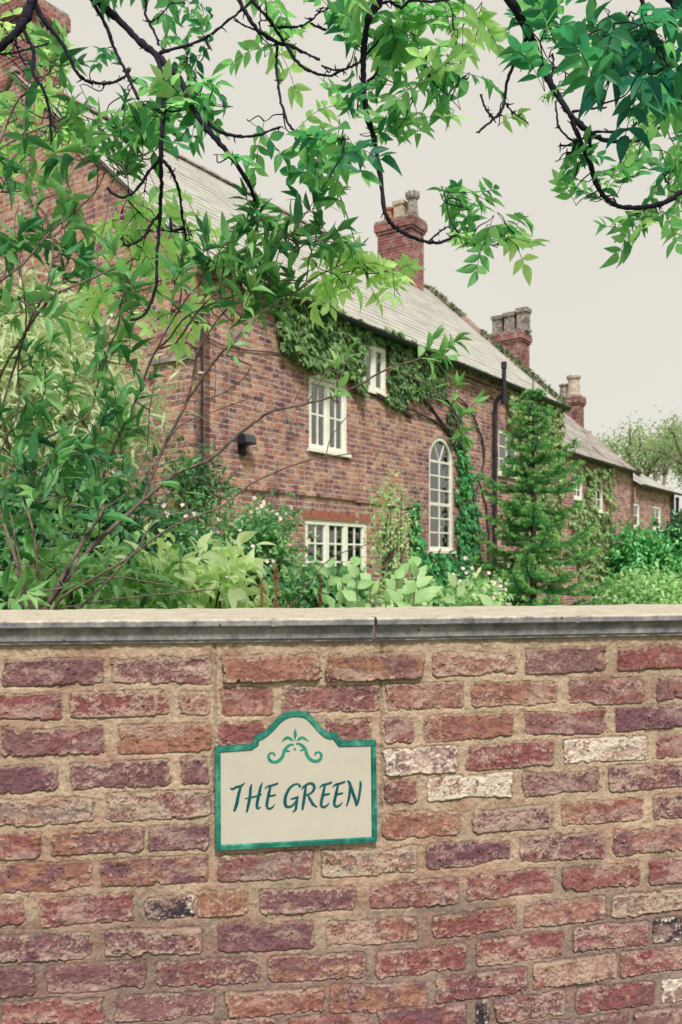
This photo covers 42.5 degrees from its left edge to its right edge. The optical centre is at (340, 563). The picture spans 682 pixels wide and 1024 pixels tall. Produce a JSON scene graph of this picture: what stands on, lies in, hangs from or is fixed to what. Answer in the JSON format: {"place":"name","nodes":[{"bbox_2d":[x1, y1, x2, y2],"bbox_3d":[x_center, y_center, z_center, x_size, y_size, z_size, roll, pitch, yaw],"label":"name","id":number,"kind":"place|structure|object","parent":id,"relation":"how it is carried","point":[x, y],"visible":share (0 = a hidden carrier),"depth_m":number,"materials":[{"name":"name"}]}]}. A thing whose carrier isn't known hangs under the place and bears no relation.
{"place":"outdoors","nodes":[
{"label":"outdoors","id":0,"kind":"place"},
{"bbox_2d":[0,0,571,609],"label":"brick house","id":1,"kind":"structure","parent":0,"point":[332,494],"depth_m":13.57,"materials":[{"name":"red brick"}]},
{"bbox_2d":[237,433,256,456],"bbox_3d":[-1.271,-1.566,11.712,0.205,0.295,0.230,0,0,35],"label":"flood light","id":2,"kind":"object","parent":1,"relation":"attached to","point":[245,441],"visible":0.98,"depth_m":11.69,"materials":[{"name":"black metal"}]},
{"bbox_2d":[307,377,351,457],"bbox_3d":[-0.206,-2.220,13.466,0.150,1.114,1.095,0,0,35],"label":"window","id":3,"kind":"structure","parent":1,"relation":"in","point":[325,416],"depth_m":13.44,"materials":[{"name":"white paint"}]},
{"bbox_2d":[305,519,365,580],"bbox_3d":[-0.098,-0.159,13.683,0.080,0.998,1.676,0,0,35],"label":"window","id":4,"kind":"structure","parent":1,"relation":"in","point":[334,538],"depth_m":13.67,"materials":[{"name":"white paint"}]},
{"bbox_2d":[275,296,412,418],"bbox_3d":[0.198,-3.268,13.788,0.321,1.449,3.896,0,0,36],"label":"ivy","id":5,"kind":"object","parent":1,"relation":"attached to","point":[307,345],"visible":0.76,"depth_m":13.16,"materials":[{"name":"green plant"}]},
{"bbox_2d":[363,343,386,396],"bbox_3d":[0.532,-3.186,14.497,0.115,0.798,0.784,0,0,35],"label":"window","id":6,"kind":"structure","parent":1,"relation":"in","point":[375,360],"depth_m":14.54,"materials":[{"name":"white paint"}]},
{"bbox_2d":[371,326,481,575],"bbox_3d":[1.626,-1.756,15.928,0.273,4.400,4.336,0,0,34],"label":"ivy","id":7,"kind":"object","parent":1,"relation":"attached to","point":[399,383],"visible":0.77,"depth_m":15.26,"materials":[{"name":"green plant"}]},
{"bbox_2d":[428,437,456,553],"bbox_3d":[1.860,-1.274,16.436,0.150,2.184,1.026,0,0,35],"label":"window","id":8,"kind":"structure","parent":1,"relation":"in","point":[440,457],"depth_m":16.51,"materials":[{"name":"white paint"}]},
{"bbox_2d":[408,442,487,591],"bbox_3d":[2.066,-0.762,16.555,0.254,3.393,3.101,0,0,35],"label":"ivy","id":9,"kind":"object","parent":1,"relation":"attached to","point":[468,492],"visible":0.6,"depth_m":16.88,"materials":[{"name":"green plant"}]},
{"bbox_2d":[447,397,490,583],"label":"ivy","id":10,"kind":"object","parent":1,"relation":"attached to","point":[451,420],"visible":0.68,"depth_m":17.40,"materials":[{"name":"green plant"}]},
{"bbox_2d":[498,429,519,479],"bbox_3d":[3.583,-2.336,18.914,0.150,0.995,1.068,0,0,35],"label":"window","id":11,"kind":"structure","parent":1,"relation":"in","point":[503,453],"depth_m":18.84,"materials":[{"name":"white paint"}]},
{"bbox_2d":[499,559,520,604],"bbox_3d":[3.623,0.411,19.032,0.080,1.013,1.228,0,0,35],"label":"window","id":12,"kind":"structure","parent":1,"relation":"in","point":[511,565],"depth_m":18.96,"materials":[{"name":"white paint"}]},
{"bbox_2d":[507,391,568,577],"bbox_3d":[4.529,-1.768,20.046,0.308,4.378,3.443,0,0,35],"label":"ivy","id":13,"kind":"object","parent":1,"relation":"attached to","point":[542,497],"visible":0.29,"depth_m":20.43,"materials":[{"name":"green plant"}]},
{"bbox_2d":[46,0,681,511],"label":"sky","id":14,"kind":"structure","parent":0,"point":[619,329],"materials":[{"name":"white"}]},
{"bbox_2d":[674,512,681,598],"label":"outbuilding","id":15,"kind":"structure","parent":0,"point":[680,514],"depth_m":34.64,"materials":[{"name":"brick"}]},
{"label":"ground","id":16,"kind":"structure","parent":0,"visible":0},
{"bbox_2d":[0,393,192,609],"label":"shrub","id":17,"kind":"object","parent":16,"relation":"on","point":[121,531],"visible":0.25,"depth_m":6.18,"materials":[{"name":"green plant"}]},
{"bbox_2d":[0,251,203,503],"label":"bush","id":18,"kind":"object","parent":16,"relation":"on","point":[62,366],"visible":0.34,"depth_m":8.60,"materials":[{"name":"green plant"}]},
{"bbox_2d":[0,520,228,609],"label":"shrub","id":19,"kind":"object","parent":16,"relation":"on","point":[112,588],"visible":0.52,"depth_m":3.88,"materials":[{"name":"green plant"}]},
{"bbox_2d":[127,494,228,577],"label":"flowering shrub","id":20,"kind":"object","parent":16,"relation":"on","point":[193,533],"visible":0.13,"depth_m":7.05,"materials":[{"name":"green plant"}]},
{"bbox_2d":[111,520,276,608],"bbox_3d":[-0.784,0.691,4.351,0.956,1.828,1.054,0,0,0],"label":"shrub","id":21,"kind":"object","parent":16,"relation":"on","point":[235,591],"visible":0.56,"depth_m":4.24,"materials":[{"name":"green plant"}]},
{"bbox_2d":[152,435,259,560],"bbox_3d":[-1.688,0.038,10.518,1.235,3.130,1.156,0,0,42],"label":"shrub","id":22,"kind":"object","parent":16,"relation":"on","point":[199,500],"visible":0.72,"depth_m":10.39,"materials":[{"name":"green plant"}]},
{"bbox_2d":[0,17,490,609],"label":"tall shrub","id":23,"kind":"object","parent":16,"relation":"on","point":[274,293],"visible":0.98,"depth_m":2.94,"materials":[{"name":"green plant"}]},
{"bbox_2d":[198,486,325,607],"bbox_3d":[-0.784,0.450,8.044,1.336,2.307,1.362,0,0,0],"label":"flowering shrub","id":24,"kind":"object","parent":16,"relation":"on","point":[269,528],"visible":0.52,"depth_m":7.80,"materials":[{"name":"green plant"}]},
{"bbox_2d":[257,576,266,607],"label":"dock plant","id":25,"kind":"object","parent":16,"relation":"on","point":[261,590],"visible":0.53,"depth_m":3.70,"materials":[{"name":"brown plant"}]},
{"bbox_2d":[273,561,279,607],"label":"dock plant","id":26,"kind":"object","parent":16,"relation":"on","point":[275,579],"visible":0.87,"depth_m":3.60,"materials":[{"name":"brown plant"}]},
{"bbox_2d":[316,573,323,607],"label":"dock plant","id":27,"kind":"object","parent":16,"relation":"on","point":[320,600],"visible":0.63,"depth_m":4.20,"materials":[{"name":"brown plant"}]},
{"bbox_2d":[256,551,386,607],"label":"shrub","id":28,"kind":"object","parent":16,"relation":"on","point":[308,597],"visible":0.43,"depth_m":6.80,"materials":[{"name":"green plant"}]},
{"bbox_2d":[315,558,359,607],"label":"young shrub","id":29,"kind":"object","parent":16,"relation":"on","point":[326,598],"visible":0.28,"depth_m":3.46,"materials":[{"name":"green plant"}]},
{"bbox_2d":[0,604,681,1023],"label":"garden wall","id":30,"kind":"structure","parent":16,"relation":"on","point":[518,860],"depth_m":1.95,"materials":[{"name":"brick"}]},
{"bbox_2d":[215,710,376,850],"bbox_3d":[-0.097,0.472,1.923,0.356,0.298,0.018,0,0,-7],"label":"house sign","id":31,"kind":"object","parent":30,"relation":"attached to","point":[293,778],"visible":1,"depth_m":1.92,"materials":[{"name":"beige ceramic"}]},
{"bbox_2d":[0,0,681,365],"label":"overhanging tree","id":32,"kind":"object","parent":16,"relation":"on","point":[613,54],"visible":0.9,"depth_m":2.96,"materials":[{"name":"green plant"}]},
{"bbox_2d":[337,556,432,607],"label":"young shrub","id":33,"kind":"object","parent":16,"relation":"on","point":[402,593],"visible":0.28,"depth_m":2.83,"materials":[{"name":"green plant"}]},
{"bbox_2d":[355,462,441,606],"bbox_3d":[0.707,0.069,12.168,1.005,3.069,1.002,0,0,-38],"label":"climbing rose","id":34,"kind":"object","parent":16,"relation":"on","point":[390,547],"visible":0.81,"depth_m":12.17,"materials":[{"name":"green plant"}]},
{"bbox_2d":[355,548,524,606],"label":"shrub","id":35,"kind":"object","parent":16,"relation":"on","point":[464,599],"visible":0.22,"depth_m":5.93,"materials":[{"name":"green plant"}]},
{"bbox_2d":[406,565,500,606],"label":"young shrub","id":36,"kind":"object","parent":16,"relation":"on","point":[486,600],"visible":0.14,"depth_m":3.02,"materials":[{"name":"green plant"}]},
{"bbox_2d":[434,556,517,605],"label":"shrub","id":37,"kind":"object","parent":16,"relation":"on","point":[488,587],"visible":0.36,"depth_m":8.86,"materials":[{"name":"green plant"}]},
{"bbox_2d":[443,380,622,605],"bbox_3d":[3.166,-0.839,15.320,3.405,4.880,3.230,0,0,35],"label":"spruce tree","id":38,"kind":"object","parent":16,"relation":"on","point":[515,526],"visible":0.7,"depth_m":15.20,"materials":[{"name":"green plant"}]},
{"bbox_2d":[491,306,641,604],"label":"cottage","id":39,"kind":"structure","parent":16,"relation":"on","point":[511,331],"depth_m":25.00,"materials":[{"name":"brick"}]},
{"bbox_2d":[573,473,584,500],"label":"window","id":40,"kind":"structure","parent":39,"relation":"in","point":[576,493],"depth_m":22.51,"materials":[{"name":"white paint"}]},
{"bbox_2d":[568,467,617,587],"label":"ivy","id":41,"kind":"object","parent":39,"relation":"attached to","point":[592,510],"visible":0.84,"depth_m":23.14,"materials":[{"name":"green plant"}]},
{"bbox_2d":[593,478,604,513],"bbox_3d":[6.925,-1.832,23.720,0.150,0.959,0.917,0,0,35],"label":"window","id":42,"kind":"structure","parent":39,"relation":"in","point":[599,484],"depth_m":23.91,"materials":[{"name":"white paint"}]},
{"bbox_2d":[592,583,608,604],"bbox_3d":[7.025,1.064,23.924,0.080,1.054,1.517,0,0,35],"label":"window","id":43,"kind":"structure","parent":39,"relation":"in","point":[595,596],"depth_m":23.91,"materials":[{"name":"white paint"}]},
{"bbox_2d":[559,374,681,599],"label":"cottage","id":44,"kind":"structure","parent":16,"relation":"on","point":[651,497],"depth_m":28.98,"materials":[{"name":"brick"}]},
{"bbox_2d":[633,501,638,529],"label":"window","id":45,"kind":"structure","parent":44,"relation":"in","point":[636,506],"depth_m":26.80,"materials":[{"name":"white paint"}]},
{"bbox_2d":[653,506,662,531],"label":"window","id":46,"kind":"structure","parent":44,"relation":"in","point":[656,510],"depth_m":28.61,"materials":[{"name":"white paint"}]},
{"bbox_2d":[580,553,681,604],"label":"shrub","id":47,"kind":"object","parent":16,"relation":"on","point":[645,594],"visible":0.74,"depth_m":16.72,"materials":[{"name":"green plant"}]},
{"bbox_2d":[589,411,681,485],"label":"tree","id":48,"kind":"object","parent":16,"relation":"on","point":[630,449],"visible":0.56,"depth_m":47.91,"materials":[{"name":"green plant"}]},
{"bbox_2d":[602,513,681,597],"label":"climbing shrub","id":49,"kind":"object","parent":16,"relation":"on","point":[638,551],"visible":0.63,"depth_m":23.64,"materials":[{"name":"green plant"}]},
{"bbox_2d":[632,405,681,473],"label":"tree","id":50,"kind":"object","parent":16,"relation":"on","point":[670,431],"visible":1,"depth_m":41.73,"materials":[{"name":"green plant"}]},
{"bbox_2d":[639,499,681,588],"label":"climbing shrub","id":51,"kind":"object","parent":16,"relation":"on","point":[665,531],"visible":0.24,"depth_m":24.94,"materials":[{"name":"green plant"}]},
{"bbox_2d":[666,442,681,499],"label":"tree","id":52,"kind":"object","parent":16,"relation":"on","point":[677,469],"visible":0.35,"depth_m":53.44,"materials":[{"name":"green plant"}]}
]}

